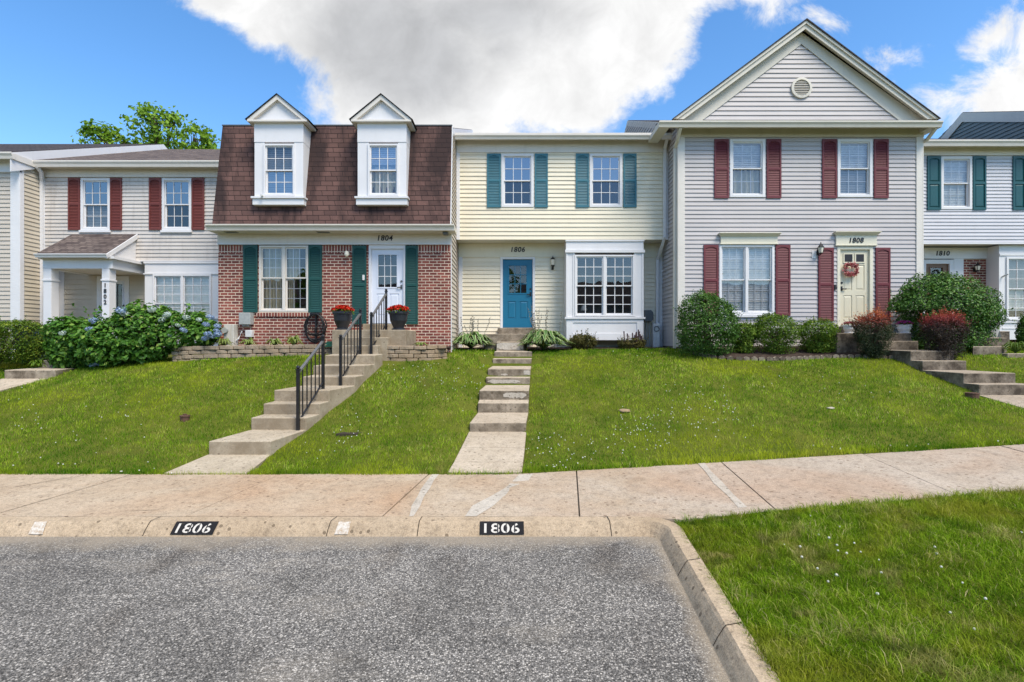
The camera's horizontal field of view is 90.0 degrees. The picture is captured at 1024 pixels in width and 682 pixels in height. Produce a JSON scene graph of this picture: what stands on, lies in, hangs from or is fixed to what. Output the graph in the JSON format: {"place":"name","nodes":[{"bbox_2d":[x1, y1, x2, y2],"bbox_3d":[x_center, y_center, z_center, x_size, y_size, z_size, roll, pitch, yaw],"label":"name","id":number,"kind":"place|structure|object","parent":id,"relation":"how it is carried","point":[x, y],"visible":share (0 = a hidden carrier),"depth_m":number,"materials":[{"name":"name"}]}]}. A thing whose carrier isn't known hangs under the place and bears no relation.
{"place":"outdoors","nodes":[
{"label":"outdoors","id":0,"kind":"place"},
{"bbox_2d":[0,537,730,681],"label":"road","id":1,"kind":"structure","parent":0,"point":[346,609],"depth_m":3.79,"materials":[{"name":"grey asphalt"}]},
{"bbox_2d":[0,516,779,681],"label":"kerb","id":2,"kind":"structure","parent":1,"relation":"on","point":[738,659],"depth_m":5.26,"materials":[{"name":"concrete"}]},
{"bbox_2d":[0,346,1023,474],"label":"lawn bank","id":3,"kind":"structure","parent":0,"point":[487,359],"depth_m":9.53,"materials":[{"name":"plant"}]},
{"bbox_2d":[0,316,47,365],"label":"clipped hedge","id":4,"kind":"object","parent":3,"relation":"on","point":[33,346],"visible":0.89,"depth_m":13.15,"materials":[{"name":"green plant"}]},
{"bbox_2d":[0,360,76,391],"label":"front steps","id":5,"kind":"structure","parent":3,"relation":"on","point":[16,377],"depth_m":12.00,"materials":[{"name":"concrete"}]},
{"bbox_2d":[28,359,45,367],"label":"weed plant","id":6,"kind":"object","parent":5,"relation":"on","point":[37,362],"visible":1,"depth_m":12.67,"materials":[{"name":"green plant"}]},
{"bbox_2d":[0,144,166,360],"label":"townhouse","id":7,"kind":"structure","parent":3,"relation":"on","point":[19,239],"depth_m":15.42,"materials":[{"name":"beige plastic"}]},
{"bbox_2d":[33,149,219,353],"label":"townhouse","id":8,"kind":"structure","parent":3,"relation":"on","point":[120,230],"depth_m":15.98,"materials":[{"name":"white plastic"}]},
{"bbox_2d":[79,178,110,232],"bbox_3d":[-13.002,-4.229,16.617,0.976,1.697,1.365,0,0,0],"label":"window","id":9,"kind":"structure","parent":8,"relation":"in","point":[94,192],"depth_m":16.06,"materials":[{"name":"white paint"}]},
{"bbox_2d":[97,276,128,338],"bbox_3d":[-12.923,-1.082,16.840,1.041,2.035,0.580,0,0,0],"label":"door","id":10,"kind":"structure","parent":8,"relation":"in","point":[122,284],"depth_m":16.57,"materials":[{"name":"white paint"}]},
{"bbox_2d":[160,178,192,232],"bbox_3d":[-10.464,-4.229,16.617,0.976,1.697,1.365,0,0,0],"label":"window","id":11,"kind":"structure","parent":8,"relation":"in","point":[176,192],"depth_m":16.20,"materials":[{"name":"white paint"}]},
{"bbox_2d":[143,262,217,345],"bbox_3d":[-10.337,-1.115,16.270,2.341,2.729,0.620,0,0,0],"label":"bay window","id":12,"kind":"structure","parent":8,"relation":"in","point":[174,285],"depth_m":16.00,"materials":[{"name":"white paint"}]},
{"bbox_2d":[38,299,222,369],"bbox_3d":[-9.479,-0.168,12.970,4.619,1.851,2.131,0,0,0],"label":"hydrangea bush","id":13,"kind":"object","parent":3,"relation":"on","point":[93,342],"visible":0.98,"depth_m":12.57,"materials":[{"name":"green plant"}]},
{"bbox_2d":[70,101,220,148],"bbox_3d":[-21.783,-6.783,30.931,9.458,14.586,6.544,0,0,0],"label":"deciduous tree","id":14,"kind":"object","parent":3,"relation":"on","point":[154,133],"visible":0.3,"depth_m":29.88,"materials":[{"name":"green plant"}]},
{"bbox_2d":[179,414,189,421],"bbox_3d":[-5.942,1.429,9.300,0.170,0.210,0.166,0,0,0],"label":"cleanout pipe","id":15,"kind":"object","parent":3,"relation":"on","point":[184,417],"visible":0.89,"depth_m":9.25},
{"bbox_2d":[171,344,331,361],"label":"stone retaining wall","id":16,"kind":"structure","parent":3,"relation":"on","point":[185,353],"depth_m":12.75,"materials":[{"name":"beige stone"}]},
{"bbox_2d":[164,324,415,473],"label":"front steps","id":17,"kind":"structure","parent":3,"relation":"on","point":[273,430],"depth_m":9.47,"materials":[{"name":"concrete"}]},
{"bbox_2d":[295,335,324,430],"bbox_3d":[-3.735,0.731,9.525,0.078,1.719,1.033,0,0,5],"label":"step railing","id":18,"kind":"object","parent":17,"relation":"on","point":[321,344],"visible":0.98,"depth_m":9.37,"materials":[{"name":"black metal"}]},
{"bbox_2d":[330,305,354,329],"bbox_3d":[-4.220,-0.590,12.758,0.581,0.637,0.586,0,0,0],"label":"flower pot","id":19,"kind":"object","parent":17,"relation":"on","point":[342,314],"visible":1,"depth_m":12.60,"materials":[{"name":"black plastic"}]},
{"bbox_2d":[338,308,361,385],"bbox_3d":[-3.525,0.090,11.215,0.074,1.699,1.344,0,0,1],"label":"step railing","id":20,"kind":"object","parent":17,"relation":"on","point":[341,337],"visible":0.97,"depth_m":11.22,"materials":[{"name":"black metal"}]},
{"bbox_2d":[369,289,387,353],"bbox_3d":[-3.220,-0.499,12.400,0.079,1.639,1.084,0,0,6],"label":"step railing","id":21,"kind":"object","parent":17,"relation":"on","point":[372,342],"visible":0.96,"depth_m":12.25,"materials":[{"name":"black metal"}]},
{"bbox_2d":[385,304,409,329],"bbox_3d":[-2.826,-0.594,12.739,0.580,0.645,0.600,0,0,-44],"label":"flower pot","id":22,"kind":"object","parent":17,"relation":"on","point":[398,314],"visible":0.97,"depth_m":12.59,"materials":[{"name":"black plastic"}]},
{"bbox_2d":[205,93,472,353],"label":"townhouse","id":23,"kind":"structure","parent":3,"relation":"on","point":[309,216],"depth_m":13.75,"materials":[{"name":"red brick"}]},
{"bbox_2d":[259,246,307,311],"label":"window","id":24,"kind":"structure","parent":23,"relation":"in","point":[283,270],"depth_m":13.93,"materials":[{"name":"white paint"}]},
{"bbox_2d":[304,313,326,342],"bbox_3d":[-5.087,-0.299,13.657,0.953,0.905,0.246,0,0,12],"label":"garden hose","id":25,"kind":"object","parent":23,"relation":"attached to","point":[316,334],"visible":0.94,"depth_m":13.64,"materials":[{"name":"rubber"}]},
{"bbox_2d":[369,246,404,323],"bbox_3d":[-3.356,-1.496,14.040,1.000,2.103,0.580,0,0,0],"label":"door","id":26,"kind":"structure","parent":23,"relation":"in","point":[386,263],"depth_m":13.83,"materials":[{"name":"white paint"}]},
{"bbox_2d":[336,432,361,435],"bbox_3d":[-2.865,1.656,9.000,0.403,0.080,0.168,0,0,7],"label":"drain cover","id":27,"kind":"object","parent":3,"relation":"on","point":[345,433],"visible":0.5,"depth_m":8.95,"materials":[{"name":"grey metal"}]},
{"bbox_2d":[387,345,446,360],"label":"stone retaining wall","id":28,"kind":"structure","parent":3,"relation":"on","point":[433,352],"depth_m":12.20,"materials":[{"name":"beige stone"}]},
{"bbox_2d":[448,328,535,473],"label":"front steps","id":29,"kind":"structure","parent":3,"relation":"on","point":[495,438],"depth_m":10.09,"materials":[{"name":"concrete"}]},
{"bbox_2d":[12,349,998,473],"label":"clover flowers","id":30,"kind":"object","parent":3,"relation":"on","point":[532,439],"visible":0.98,"depth_m":8.82,"materials":[{"name":"white plant"}]},
{"bbox_2d":[455,133,672,347],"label":"townhouse","id":31,"kind":"structure","parent":3,"relation":"on","point":[572,228],"depth_m":15.10,"materials":[{"name":"beige plastic"}]},
{"bbox_2d":[501,153,533,206],"bbox_3d":[0.163,-4.731,15.733,0.954,1.577,1.334,0,0,0],"label":"window","id":32,"kind":"structure","parent":31,"relation":"in","point":[517,169],"depth_m":15.78,"materials":[{"name":"white paint"}]},
{"bbox_2d":[500,257,534,327],"bbox_3d":[0.174,-1.481,15.940,1.066,2.203,0.580,0,0,0],"label":"door","id":33,"kind":"structure","parent":31,"relation":"in","point":[517,274],"depth_m":15.73,"materials":[{"name":"blue paint"}]},
{"bbox_2d":[564,240,644,339],"bbox_3d":[2.737,-1.502,15.720,2.366,2.962,1.360,0,0,0],"label":"bay window","id":34,"kind":"structure","parent":31,"relation":"in","point":[604,279],"depth_m":15.10,"materials":[{"name":"white paint"}]},
{"bbox_2d":[589,153,621,206],"bbox_3d":[2.768,-4.731,15.733,0.965,1.577,1.334,0,0,0],"label":"window","id":35,"kind":"structure","parent":31,"relation":"in","point":[605,184],"depth_m":15.78,"materials":[{"name":"glass"}]},
{"bbox_2d":[457,347,672,349],"bbox_3d":[1.500,0.216,15.125,6.200,0.096,1.150,0,0,0],"label":"planting bed","id":36,"kind":"object","parent":3,"relation":"on","point":[530,348],"visible":0.8,"depth_m":15.00,"materials":[{"name":"brown soil"}]},
{"bbox_2d":[452,316,495,347],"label":"hosta plant","id":37,"kind":"object","parent":36,"relation":"on","point":[470,340],"visible":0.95,"depth_m":14.49,"materials":[{"name":"green plant"}]},
{"bbox_2d":[517,306,574,348],"bbox_3d":[0.972,-0.391,14.644,1.809,1.275,1.743,0,0,0],"label":"hosta plant","id":38,"kind":"object","parent":36,"relation":"on","point":[543,339],"visible":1,"depth_m":14.34,"materials":[{"name":"green plant"}]},
{"bbox_2d":[569,330,598,348],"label":"shrub","id":39,"kind":"object","parent":36,"relation":"on","point":[582,342],"visible":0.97,"depth_m":14.67,"materials":[{"name":"green plant"}]},
{"bbox_2d":[617,329,648,348],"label":"shrub","id":40,"kind":"object","parent":36,"relation":"on","point":[640,343],"visible":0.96,"depth_m":14.68,"materials":[{"name":"green plant"}]},
{"bbox_2d":[618,409,629,412],"bbox_3d":[2.141,1.330,9.747,0.230,0.078,0.170,0,0,0],"label":"field stone","id":41,"kind":"object","parent":3,"relation":"on","point":[623,410],"visible":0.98,"depth_m":9.70,"materials":[{"name":"beige stone"}]},
{"bbox_2d":[673,288,743,355],"bbox_3d":[5.001,-0.505,13.222,1.718,1.795,1.804,0,0,0],"label":"round shrub","id":42,"kind":"object","parent":3,"relation":"on","point":[703,317],"visible":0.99,"depth_m":12.82,"materials":[{"name":"green plant"}]},
{"bbox_2d":[624,18,943,349],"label":"townhouse","id":43,"kind":"structure","parent":3,"relation":"on","point":[796,169],"depth_m":14.18,"materials":[{"name":"grey plastic"}]},
{"bbox_2d":[719,245,773,316],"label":"window","id":44,"kind":"structure","parent":43,"relation":"in","point":[746,272],"depth_m":14.30,"materials":[{"name":"white paint"}]},
{"bbox_2d":[730,139,764,196],"bbox_3d":[6.523,-4.788,14.833,0.976,1.607,1.334,0,0,0],"label":"window","id":45,"kind":"structure","parent":43,"relation":"in","point":[747,156],"depth_m":14.30,"materials":[{"name":"white paint"}]},
{"bbox_2d":[837,139,872,196],"bbox_3d":[9.496,-4.788,14.833,0.966,1.607,1.334,0,0,0],"label":"window","id":46,"kind":"structure","parent":43,"relation":"in","point":[854,156],"depth_m":14.29,"materials":[{"name":"white paint"}]},
{"bbox_2d":[837,246,872,326],"bbox_3d":[9.501,-1.503,14.215,0.988,2.232,0.130,0,0,0],"label":"door","id":47,"kind":"structure","parent":43,"relation":"in","point":[853,293],"depth_m":14.23,"materials":[{"name":"beige paint"}]},
{"bbox_2d":[842,260,858,276],"bbox_3d":[9.358,-2.011,14.134,0.498,0.495,0.161,0,0,0],"label":"door wreath","id":48,"kind":"object","parent":47,"relation":"attached to","point":[848,273],"depth_m":14.13,"materials":[{"name":"pink plant"}]},
{"bbox_2d":[688,346,888,358],"bbox_3d":[7.015,0.291,13.350,4.530,0.319,1.700,0,0,0],"label":"mulch bed","id":49,"kind":"object","parent":3,"relation":"on","point":[760,353],"visible":0.36,"depth_m":13.09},
{"bbox_2d":[731,318,760,353],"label":"foundation shrub","id":50,"kind":"object","parent":49,"relation":"on","point":[745,342],"visible":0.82,"depth_m":13.19,"materials":[{"name":"green plant"}]},
{"bbox_2d":[753,310,804,353],"bbox_3d":[6.840,-0.229,13.243,1.219,1.149,1.167,0,0,0],"label":"foundation shrub","id":51,"kind":"object","parent":49,"relation":"on","point":[777,343],"visible":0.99,"depth_m":13.10,"materials":[{"name":"green plant"}]},
{"bbox_2d":[796,316,841,352],"bbox_3d":[8.007,-0.165,13.379,1.177,0.983,1.101,0,0,0],"label":"foundation shrub","id":52,"kind":"object","parent":49,"relation":"on","point":[817,342],"visible":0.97,"depth_m":13.15,"materials":[{"name":"green plant"}]},
{"bbox_2d":[847,305,898,357],"bbox_3d":[8.919,-0.246,12.607,1.106,1.352,1.067,0,0,0],"label":"nandina shrub","id":53,"kind":"object","parent":49,"relation":"on","point":[870,347],"visible":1,"depth_m":12.53,"materials":[{"name":"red plant"}]},
{"bbox_2d":[693,352,892,360],"bbox_3d":[6.991,0.425,12.684,4.732,0.287,0.596,0,0,8],"label":"bed edging","id":54,"kind":"object","parent":3,"relation":"on","point":[781,358],"visible":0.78,"depth_m":12.63,"materials":[{"name":"stone"}]},
{"bbox_2d":[822,327,1023,408],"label":"front steps","id":55,"kind":"structure","parent":3,"relation":"on","point":[1003,387],"depth_m":11.60,"materials":[{"name":"concrete"}]},
{"bbox_2d":[841,321,855,332],"bbox_3d":[8.825,-0.370,13.404,0.365,0.329,0.348,0,0,0],"label":"flower pot","id":56,"kind":"object","parent":55,"relation":"on","point":[847,329],"visible":0.68,"depth_m":13.33,"materials":[{"name":"white ceramic"}]},
{"bbox_2d":[893,320,913,332],"bbox_3d":[10.225,-0.376,13.353,0.392,0.341,0.407,0,0,0],"label":"flower pot","id":57,"kind":"object","parent":55,"relation":"on","point":[906,326],"visible":0.98,"depth_m":13.25,"materials":[{"name":"white ceramic"}]},
{"bbox_2d":[918,306,976,360],"bbox_3d":[10.205,-0.164,12.137,1.240,1.331,0.971,0,0,0],"label":"nandina shrub","id":58,"kind":"object","parent":3,"relation":"on","point":[944,342],"visible":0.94,"depth_m":11.96,"materials":[{"name":"red plant"}]},
{"bbox_2d":[884,271,1013,351],"bbox_3d":[11.213,-0.759,13.291,2.941,2.113,1.745,0,0,0],"label":"round shrub","id":59,"kind":"object","parent":3,"relation":"on","point":[960,298],"visible":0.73,"depth_m":12.88,"materials":[{"name":"green plant"}]},
{"bbox_2d":[964,392,979,398],"bbox_3d":[8.986,1.108,10.000,0.230,0.205,0.224,0,0,0],"label":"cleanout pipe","id":60,"kind":"object","parent":3,"relation":"on","point":[973,395],"visible":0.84,"depth_m":9.92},
{"bbox_2d":[924,139,1023,342],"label":"townhouse","id":61,"kind":"structure","parent":3,"relation":"on","point":[973,192],"depth_m":15.39,"materials":[{"name":"grey plastic"}]},
{"bbox_2d":[924,260,953,314],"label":"door","id":62,"kind":"structure","parent":61,"relation":"in","point":[930,266],"depth_m":16.02,"materials":[{"name":"white wood"}]},
{"bbox_2d":[941,156,971,208],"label":"window","id":63,"kind":"structure","parent":61,"relation":"in","point":[956,171],"depth_m":15.49,"materials":[{"name":"white paint"}]},
{"bbox_2d":[924,111,1023,259],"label":"roof","id":64,"kind":"object","parent":61,"relation":"attached to","point":[991,125],"visible":0.19,"depth_m":18.86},
{"bbox_2d":[986,245,1023,339],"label":"bay window","id":65,"kind":"structure","parent":61,"relation":"in","point":[1002,261],"depth_m":15.57,"materials":[{"name":"white paint"}]},
{"bbox_2d":[965,331,1009,354],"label":"front steps","id":66,"kind":"structure","parent":3,"relation":"on","point":[992,349],"depth_m":12.77,"materials":[{"name":"concrete"}]},
{"bbox_2d":[990,326,1000,336],"bbox_3d":[13.031,-0.250,13.900,0.360,0.300,0.360,0,0,0],"label":"planter","id":67,"kind":"object","parent":66,"relation":"on","point":[996,332],"visible":0.31,"depth_m":13.78,"materials":[{"name":"white ceramic"}]},
{"bbox_2d":[1002,341,1023,352],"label":"daylily clump","id":68,"kind":"object","parent":3,"relation":"on","point":[1014,346],"visible":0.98,"depth_m":12.55,"materials":[{"name":"green plant"}]},
{"bbox_2d":[1002,353,1023,357],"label":"bed border","id":69,"kind":"object","parent":3,"relation":"on","point":[1015,355],"visible":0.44,"depth_m":12.25,"materials":[{"name":"concrete"}]},
{"bbox_2d":[1012,312,1023,346],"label":"foundation shrub","id":70,"kind":"object","parent":3,"relation":"on","point":[1019,334],"visible":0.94,"depth_m":13.20,"materials":[{"name":"green plant"}]},
{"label":"planting bed","id":71,"kind":"structure","parent":3,"relation":"on","visible":0},
{"bbox_2d":[215,338,235,345],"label":"hosta plant","id":72,"kind":"object","parent":71,"relation":"on","point":[226,341],"visible":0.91,"depth_m":13.09,"materials":[{"name":"green plant"}]},
{"bbox_2d":[237,338,257,345],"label":"hosta plant","id":73,"kind":"object","parent":71,"relation":"on","point":[249,341],"visible":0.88,"depth_m":13.09,"materials":[{"name":"green plant"}]},
{"bbox_2d":[264,338,282,344],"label":"hosta plant","id":74,"kind":"object","parent":71,"relation":"on","point":[276,341],"visible":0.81,"depth_m":13.10,"materials":[{"name":"green plant"}]},
{"bbox_2d":[285,335,303,344],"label":"hosta plant","id":75,"kind":"object","parent":71,"relation":"on","point":[294,340],"visible":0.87,"depth_m":13.10,"materials":[{"name":"green plant"}]},
{"bbox_2d":[325,341,331,346],"bbox_3d":[-4.533,0.084,12.980,0.627,0.159,0.363,0,0,0],"label":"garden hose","id":76,"kind":"object","parent":71,"relation":"on","point":[328,343],"visible":0.3,"depth_m":12.85,"materials":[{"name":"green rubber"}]},
{"bbox_2d":[414,342,427,345],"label":"hosta plant","id":77,"kind":"object","parent":71,"relation":"on","point":[420,343],"visible":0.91,"depth_m":12.66,"materials":[{"name":"green plant"}]},
{"bbox_2d":[0,444,1023,522],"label":"sidewalk","id":78,"kind":"structure","parent":0,"point":[672,493],"depth_m":6.28,"materials":[{"name":"concrete"}]},
{"bbox_2d":[576,472,579,516],"bbox_3d":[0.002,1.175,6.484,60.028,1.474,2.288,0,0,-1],"label":"sidewalk joint","id":79,"kind":"object","parent":78,"relation":"attached to","point":[578,495],"visible":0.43,"depth_m":6.17,"materials":[{"name":"grey concrete"}]},
{"bbox_2d":[0,0,1023,324],"label":"sky","id":80,"kind":"structure","parent":0,"point":[480,66],"materials":[{"name":"blue"}]},
{"bbox_2d":[673,480,1023,681],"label":"verge","id":81,"kind":"structure","parent":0,"point":[958,609],"depth_m":3.69,"materials":[{"name":"plant"}]},
{"bbox_2d":[783,515,1022,629],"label":"clover flowers","id":82,"kind":"object","parent":81,"relation":"on","point":[950,612],"visible":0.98,"depth_m":4.00,"materials":[{"name":"white plant"}]}
]}

